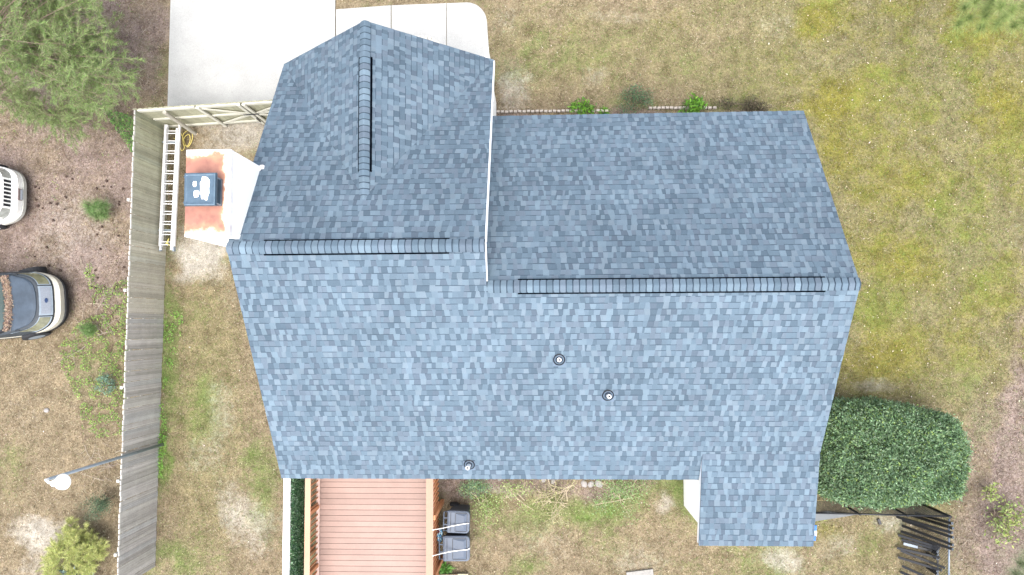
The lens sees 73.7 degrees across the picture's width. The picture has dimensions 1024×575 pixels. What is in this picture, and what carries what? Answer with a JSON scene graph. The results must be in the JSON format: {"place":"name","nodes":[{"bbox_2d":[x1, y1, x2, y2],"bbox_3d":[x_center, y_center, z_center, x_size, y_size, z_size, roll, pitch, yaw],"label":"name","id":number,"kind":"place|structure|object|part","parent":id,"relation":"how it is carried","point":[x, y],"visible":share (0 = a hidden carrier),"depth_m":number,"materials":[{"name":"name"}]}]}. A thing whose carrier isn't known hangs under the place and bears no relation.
{"place":"outdoors","nodes":[
{"label":"outdoors","id":0,"kind":"place"},
{"bbox_2d":[168,0,488,122],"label":"driveway","id":1,"kind":"structure","parent":0,"point":[193,62],"depth_m":20.72,"materials":[{"name":"concrete"}]},
{"bbox_2d":[178,12,407,98],"bbox_3d":[-6.677,-7.159,20.677,7.184,0.002,3.125,0,87,2],"label":"driveway crack","id":2,"kind":"object","parent":1,"relation":"on","point":[262,45],"visible":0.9,"depth_m":20.72,"materials":[{"name":"grey concrete"}]},
{"bbox_2d":[0,0,1023,574],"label":"ground","id":3,"kind":"structure","parent":0,"point":[206,258],"depth_m":20.04,"materials":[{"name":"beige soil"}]},
{"bbox_2d":[0,164,26,229],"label":"parked car","id":4,"kind":"object","parent":3,"relation":"on","point":[13,192],"visible":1,"depth_m":20.11,"materials":[{"name":"white paint"}]},
{"bbox_2d":[0,266,68,339],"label":"parked car","id":5,"kind":"object","parent":3,"relation":"on","point":[40,303],"visible":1,"depth_m":19.61,"materials":[{"name":"paint"}]},
{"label":"windows","id":6,"kind":"part","parent":5,"relation":"part of","materials":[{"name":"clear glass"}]},
{"bbox_2d":[0,275,13,331],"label":"leaf litter","id":7,"kind":"object","parent":5,"relation":"on","point":[7,300],"visible":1,"depth_m":19.46,"materials":[{"name":"brown plant"}]},
{"bbox_2d":[0,70,106,153],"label":"pine tree","id":8,"kind":"object","parent":3,"relation":"on","point":[20,105],"visible":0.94,"depth_m":18.47,"materials":[{"name":"green plant"}]},
{"bbox_2d":[52,345,85,366],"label":"twig","id":9,"kind":"object","parent":3,"relation":"on","point":[70,355],"visible":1,"depth_m":20.36,"materials":[{"name":"brown wood"}]},
{"bbox_2d":[5,3,135,199],"bbox_3d":[-13.615,-5.720,20.811,4.355,0.179,6.347,0,87,2],"label":"ground cover","id":10,"kind":"object","parent":3,"relation":"on","point":[86,100],"visible":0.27,"depth_m":20.80,"materials":[{"name":"green plant"}]},
{"bbox_2d":[34,516,110,574],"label":"shrub","id":11,"kind":"object","parent":3,"relation":"on","point":[74,547],"visible":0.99,"depth_m":19.28,"materials":[{"name":"green plant"}]},
{"bbox_2d":[0,0,147,128],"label":"pine tree","id":12,"kind":"object","parent":3,"relation":"on","point":[19,54],"visible":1,"depth_m":17.07,"materials":[{"name":"green plant"}]},
{"bbox_2d":[59,560,98,574],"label":"shrub","id":13,"kind":"object","parent":3,"relation":"on","point":[61,571],"visible":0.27,"depth_m":19.43,"materials":[{"name":"green plant"}]},
{"bbox_2d":[76,321,97,337],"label":"pine seedling","id":14,"kind":"object","parent":3,"relation":"on","point":[87,329],"visible":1,"depth_m":20.16,"materials":[{"name":"green plant"}]},
{"bbox_2d":[58,263,127,437],"bbox_3d":[-12.422,1.856,20.279,2.266,0.298,5.230,0,87,2],"label":"ground cover","id":15,"kind":"object","parent":3,"relation":"on","point":[102,370],"visible":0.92,"depth_m":20.29,"materials":[{"name":"green plant"}]},
{"bbox_2d":[77,194,115,224],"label":"pine seedling","id":16,"kind":"object","parent":3,"relation":"on","point":[91,208],"visible":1,"depth_m":20.11,"materials":[{"name":"green plant"}]},
{"bbox_2d":[79,490,114,521],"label":"shrub","id":17,"kind":"object","parent":3,"relation":"on","point":[100,505],"visible":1,"depth_m":19.47,"materials":[{"name":"green plant"}]},
{"bbox_2d":[87,275,108,307],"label":"twig","id":18,"kind":"object","parent":3,"relation":"on","point":[96,292],"visible":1,"depth_m":20.44,"materials":[{"name":"brown wood"}]},
{"bbox_2d":[44,443,163,489],"bbox_3d":[-10.220,4.552,17.752,0.518,4.860,0.368,0,87,2],"label":"lamp post","id":19,"kind":"object","parent":3,"relation":"on","point":[62,481],"visible":1,"depth_m":16.08,"materials":[{"name":"metal"}]},
{"bbox_2d":[92,372,116,396],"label":"shrub","id":20,"kind":"object","parent":3,"relation":"on","point":[108,382],"visible":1,"depth_m":20.00,"materials":[{"name":"green plant"}]},
{"bbox_2d":[100,313,116,338],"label":"twig","id":21,"kind":"object","parent":3,"relation":"on","point":[108,324],"visible":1,"depth_m":20.37,"materials":[{"name":"brown wood"}]},
{"bbox_2d":[107,109,133,153],"bbox_3d":[-11.637,-4.886,20.505,0.771,0.557,1.799,-35,86,0],"label":"ivy cover","id":22,"kind":"object","parent":3,"relation":"on","point":[125,135],"visible":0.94,"depth_m":20.59,"materials":[{"name":"green plant"}]},
{"bbox_2d":[114,110,169,574],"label":"wooden fence","id":23,"kind":"object","parent":3,"relation":"on","point":[138,547],"visible":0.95,"depth_m":19.33,"materials":[{"name":"grey wood"}]},
{"bbox_2d":[158,124,180,251],"bbox_3d":[-10.120,-2.939,20.100,0.565,0.166,3.758,1,87,2],"label":"extension ladder","id":24,"kind":"object","parent":23,"relation":"attached to","point":[175,181],"visible":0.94,"depth_m":20.06,"materials":[{"name":"metal"}]},
{"bbox_2d":[157,311,182,478],"bbox_3d":[-10.207,3.148,20.162,0.639,0.207,4.972,4,87,2],"label":"ground cover","id":25,"kind":"object","parent":3,"relation":"on","point":[161,464],"visible":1,"depth_m":20.17,"materials":[{"name":"green plant"}]},
{"bbox_2d":[174,131,192,150],"bbox_3d":[-9.910,-4.472,20.604,0.486,0.145,0.652,33,88,4],"label":"yellow cord","id":26,"kind":"object","parent":3,"relation":"on","point":[184,141],"visible":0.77,"depth_m":20.59,"materials":[{"name":"yellow plastic"}]},
{"bbox_2d":[133,100,271,134],"bbox_3d":[-8.285,-4.875,19.726,4.401,1.846,0.293,-3,87,2],"label":"wooden fence","id":27,"kind":"object","parent":3,"relation":"on","point":[186,117],"visible":0.78,"depth_m":19.54,"materials":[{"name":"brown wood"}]},
{"bbox_2d":[282,478,313,574],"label":"privacy screen","id":28,"kind":"object","parent":3,"relation":"on","point":[293,521],"visible":0.68,"depth_m":17.96,"materials":[{"name":"green"}]},
{"bbox_2d":[304,478,443,574],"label":"deck","id":29,"kind":"structure","parent":3,"relation":"on","point":[374,526],"depth_m":18.96,"materials":[{"name":"brown wood"}]},
{"bbox_2d":[436,527,442,541],"bbox_3d":[-2.036,6.890,19.029,0.226,0.359,0.382,0,87,2],"label":"towel","id":30,"kind":"object","parent":29,"relation":"hanging from","point":[440,533],"visible":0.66,"depth_m":18.96,"materials":[{"name":"blue fabric"}]},
{"bbox_2d":[432,548,469,555],"bbox_3d":[-1.617,7.104,18.303,0.930,0.809,0.103,0,87,2],"label":"strap","id":31,"kind":"object","parent":29,"relation":"attached to","point":[450,551],"visible":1,"depth_m":18.48,"materials":[{"name":"white fabric"}]},
{"bbox_2d":[433,523,468,529],"bbox_3d":[-1.637,6.442,18.343,0.900,0.810,0.105,0,87,2],"label":"strap","id":32,"kind":"object","parent":29,"relation":"attached to","point":[450,526],"visible":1,"depth_m":18.54,"materials":[{"name":"white fabric"}]},
{"bbox_2d":[439,561,454,573],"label":"weed","id":33,"kind":"object","parent":3,"relation":"on","point":[443,570],"visible":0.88,"depth_m":19.60,"materials":[{"name":"green plant"}]},
{"bbox_2d":[439,573,457,574],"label":"timber plank","id":34,"kind":"object","parent":3,"relation":"on","point":[449,574],"visible":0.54,"depth_m":19.55,"materials":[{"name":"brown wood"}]},
{"bbox_2d":[439,528,469,560],"bbox_3d":[-1.558,7.156,19.136,0.857,1.127,0.680,-1,87,2],"label":"trash cart","id":35,"kind":"object","parent":3,"relation":"on","point":[455,541],"visible":0.91,"depth_m":18.60,"materials":[{"name":"plastic"}]},
{"bbox_2d":[443,502,469,532],"bbox_3d":[-1.508,6.450,19.189,0.737,1.097,0.600,2,87,2],"label":"trash cart","id":36,"kind":"object","parent":3,"relation":"on","point":[457,513],"visible":1,"depth_m":18.68,"materials":[{"name":"plastic"}]},
{"bbox_2d":[456,479,494,500],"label":"shrub","id":37,"kind":"object","parent":3,"relation":"on","point":[479,486],"visible":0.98,"depth_m":19.18,"materials":[{"name":"green plant"}]},
{"bbox_2d":[462,489,503,531],"bbox_3d":[-0.761,6.233,19.186,0.962,1.087,1.542,-18,86,1],"label":"shrub","id":38,"kind":"object","parent":3,"relation":"on","point":[483,503],"visible":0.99,"depth_m":19.17,"materials":[{"name":"green plant"}]},
{"bbox_2d":[5,0,1023,574],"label":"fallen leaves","id":39,"kind":"object","parent":3,"relation":"on","point":[839,178],"visible":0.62,"depth_m":19.78,"materials":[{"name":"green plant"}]},
{"bbox_2d":[492,479,541,519],"bbox_3d":[0.180,5.795,19.312,1.492,0.814,1.268,14,87,3],"label":"shrub","id":40,"kind":"object","parent":3,"relation":"on","point":[509,489],"visible":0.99,"depth_m":19.31,"materials":[{"name":"beige plant"}]},
{"bbox_2d":[183,20,860,546],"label":"house","id":41,"kind":"structure","parent":3,"relation":"on","point":[441,268],"depth_m":15.85,"materials":[{"name":"blue"}]},
{"bbox_2d":[525,479,582,536],"bbox_3d":[1.129,5.929,19.191,1.590,0.967,1.846,13,87,3],"label":"shrub","id":42,"kind":"object","parent":3,"relation":"on","point":[549,500],"visible":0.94,"depth_m":19.20,"materials":[{"name":"beige plant"}]},
{"bbox_2d":[567,96,596,114],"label":"flowering plant","id":43,"kind":"object","parent":3,"relation":"on","point":[583,107],"visible":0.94,"depth_m":20.04,"materials":[{"name":"green plant"}]},
{"bbox_2d":[581,480,586,487],"bbox_3d":[2.074,5.645,19.631,0.180,0.090,0.222,-20,86,1],"label":"stone","id":44,"kind":"object","parent":3,"relation":"on","point":[583,483],"visible":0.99,"depth_m":19.60,"materials":[{"name":"white stone"}]},
{"bbox_2d":[588,481,593,486],"bbox_3d":[2.273,5.654,19.625,0.171,0.087,0.209,44,89,4],"label":"stone","id":45,"kind":"object","parent":3,"relation":"on","point":[590,483],"visible":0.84,"depth_m":19.60,"materials":[{"name":"white stone"}]},
{"bbox_2d":[595,480,602,486],"bbox_3d":[2.496,5.639,19.609,0.264,0.102,0.216,31,88,4],"label":"stone","id":46,"kind":"object","parent":3,"relation":"on","point":[597,483],"visible":0.8,"depth_m":19.58,"materials":[{"name":"white stone"}]},
{"bbox_2d":[597,106,609,113],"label":"flowering plant","id":47,"kind":"object","parent":3,"relation":"on","point":[603,109],"visible":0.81,"depth_m":20.17,"materials":[{"name":"green plant"}]},
{"bbox_2d":[582,479,656,525],"bbox_3d":[3.095,5.868,19.240,2.208,0.725,1.623,0,87,2],"label":"shrub","id":48,"kind":"object","parent":3,"relation":"on","point":[618,488],"visible":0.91,"depth_m":19.19,"materials":[{"name":"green plant"}]},
{"bbox_2d":[617,74,655,113],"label":"shrub","id":49,"kind":"object","parent":3,"relation":"on","point":[638,96],"visible":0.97,"depth_m":19.79,"materials":[{"name":"green plant"}]},
{"bbox_2d":[626,568,653,574],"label":"paving slab","id":50,"kind":"structure","parent":3,"relation":"on","point":[644,572],"depth_m":19.39,"materials":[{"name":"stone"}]},
{"bbox_2d":[677,91,706,112],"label":"flowering plant","id":51,"kind":"object","parent":3,"relation":"on","point":[693,106],"visible":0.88,"depth_m":19.86,"materials":[{"name":"green plant"}]},
{"bbox_2d":[710,93,777,111],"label":"shrub","id":52,"kind":"object","parent":3,"relation":"on","point":[750,106],"visible":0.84,"depth_m":19.75,"materials":[{"name":"green plant"}]},
{"bbox_2d":[815,511,850,521],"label":"concrete slab","id":53,"kind":"structure","parent":3,"relation":"on","point":[819,517],"depth_m":19.27,"materials":[{"name":"grey concrete"}]},
{"bbox_2d":[816,501,951,518],"bbox_3d":[9.702,6.019,18.636,3.689,1.380,0.080,1,87,2],"label":"chain link fence","id":54,"kind":"object","parent":3,"relation":"on","point":[934,510],"visible":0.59,"depth_m":18.30,"materials":[{"name":"black metal"}]},
{"bbox_2d":[817,395,975,512],"bbox_3d":[10.003,4.431,18.238,4.341,2.356,3.035,0,87,2],"label":"hedge","id":55,"kind":"object","parent":3,"relation":"on","point":[875,453],"visible":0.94,"depth_m":17.49,"materials":[{"name":"green plant"}]},
{"bbox_2d":[903,542,917,548],"bbox_3d":[11.116,7.191,19.043,0.338,0.172,0.070,10,87,3],"label":"grey channel","id":56,"kind":"object","parent":3,"relation":"on","point":[910,545],"visible":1,"depth_m":19.02,"materials":[{"name":"metal"}]},
{"bbox_2d":[918,546,931,551],"bbox_3d":[11.431,7.241,18.900,0.329,0.176,0.060,10,87,3],"label":"pipe offcut","id":57,"kind":"object","parent":56,"relation":"attached to","point":[923,548],"visible":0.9,"depth_m":18.89,"materials":[{"name":"grey metal"}]},
{"bbox_2d":[926,545,938,574],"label":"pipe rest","id":58,"kind":"object","parent":3,"relation":"on","point":[936,571],"visible":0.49,"depth_m":18.78,"materials":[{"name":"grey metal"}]},
{"bbox_2d":[921,506,949,574],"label":"chain link fence","id":59,"kind":"object","parent":3,"relation":"on","point":[948,561],"visible":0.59,"depth_m":18.35,"materials":[{"name":"grey metal"}]},
{"bbox_2d":[902,565,923,574],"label":"fence pipe","id":60,"kind":"object","parent":59,"relation":"attached to","point":[911,570],"visible":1,"depth_m":18.91,"materials":[{"name":"grey metal"}]},
{"bbox_2d":[897,547,939,558],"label":"fence pipe","id":61,"kind":"object","parent":59,"relation":"attached to","point":[915,552],"visible":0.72,"depth_m":18.83,"materials":[{"name":"grey metal"}]},
{"bbox_2d":[898,534,940,548],"bbox_3d":[11.249,7.016,18.875,0.873,0.622,0.062,11,87,3],"label":"fence pipe","id":62,"kind":"object","parent":59,"relation":"attached to","point":[915,540],"visible":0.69,"depth_m":18.87,"materials":[{"name":"grey metal"}]},
{"bbox_2d":[901,538,937,549],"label":"fence pipe","id":63,"kind":"object","parent":59,"relation":"attached to","point":[916,543],"visible":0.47,"depth_m":18.88,"materials":[{"name":"grey metal"}]},
{"bbox_2d":[898,556,941,570],"bbox_3d":[11.239,7.614,18.831,0.921,0.603,0.062,10,87,3],"label":"fence pipe","id":64,"kind":"object","parent":59,"relation":"attached to","point":[915,562],"visible":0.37,"depth_m":18.83,"materials":[{"name":"grey metal"}]},
{"bbox_2d":[900,550,944,568],"bbox_3d":[11.342,7.503,18.864,0.974,0.584,0.062,17,88,3],"label":"fence pipe","id":65,"kind":"object","parent":59,"relation":"attached to","point":[916,556],"visible":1,"depth_m":18.86,"materials":[{"name":"grey metal"}]},
{"bbox_2d":[896,516,952,533],"bbox_3d":[11.144,6.417,18.489,0.787,1.364,0.062,3,87,2],"label":"fence pipe","id":66,"kind":"object","parent":59,"relation":"attached to","point":[925,525],"visible":0.93,"depth_m":18.41,"materials":[{"name":"grey metal"}]},
{"bbox_2d":[901,530,953,549],"bbox_3d":[11.198,6.827,18.464,0.672,1.361,0.062,5,87,3],"label":"fence pipe","id":67,"kind":"object","parent":59,"relation":"attached to","point":[927,540],"visible":1,"depth_m":18.41,"materials":[{"name":"grey metal"}]},
{"bbox_2d":[901,524,953,545],"bbox_3d":[11.225,6.697,18.480,0.649,1.380,0.062,10,87,3],"label":"fence pipe","id":68,"kind":"object","parent":59,"relation":"attached to","point":[928,535],"visible":1,"depth_m":18.42,"materials":[{"name":"grey metal"}]},
{"bbox_2d":[902,520,953,538],"bbox_3d":[11.245,6.532,18.499,0.626,1.399,0.062,5,87,3],"label":"fence pipe","id":69,"kind":"object","parent":59,"relation":"attached to","point":[934,531],"visible":0.93,"depth_m":18.37,"materials":[{"name":"grey metal"}]},
{"bbox_2d":[911,514,953,529],"bbox_3d":[11.344,6.332,18.496,0.437,1.373,0.062,-3,87,2],"label":"fence pipe","id":70,"kind":"object","parent":59,"relation":"attached to","point":[935,522],"visible":0.89,"depth_m":18.36,"materials":[{"name":"grey metal"}]},
{"bbox_2d":[915,512,952,524],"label":"fence pipe","id":71,"kind":"object","parent":59,"relation":"attached to","point":[942,520],"visible":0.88,"depth_m":18.24,"materials":[{"name":"grey metal"}]},
{"bbox_2d":[944,0,1023,42],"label":"pine tree","id":72,"kind":"object","parent":3,"relation":"on","point":[985,15],"visible":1,"depth_m":16.09,"materials":[{"name":"green plant"}]},
{"bbox_2d":[980,482,1005,501],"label":"shrub","id":73,"kind":"object","parent":3,"relation":"on","point":[990,490],"visible":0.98,"depth_m":18.82,"materials":[{"name":"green plant"}]},
{"bbox_2d":[984,493,1023,550],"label":"shrub","id":74,"kind":"object","parent":3,"relation":"on","point":[1004,514],"visible":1,"depth_m":18.70,"materials":[{"name":"green plant"}]},
{"bbox_2d":[1002,546,1023,574],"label":"pine tree","id":75,"kind":"object","parent":3,"relation":"on","point":[1018,571],"visible":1,"depth_m":16.85,"materials":[{"name":"green plant"}]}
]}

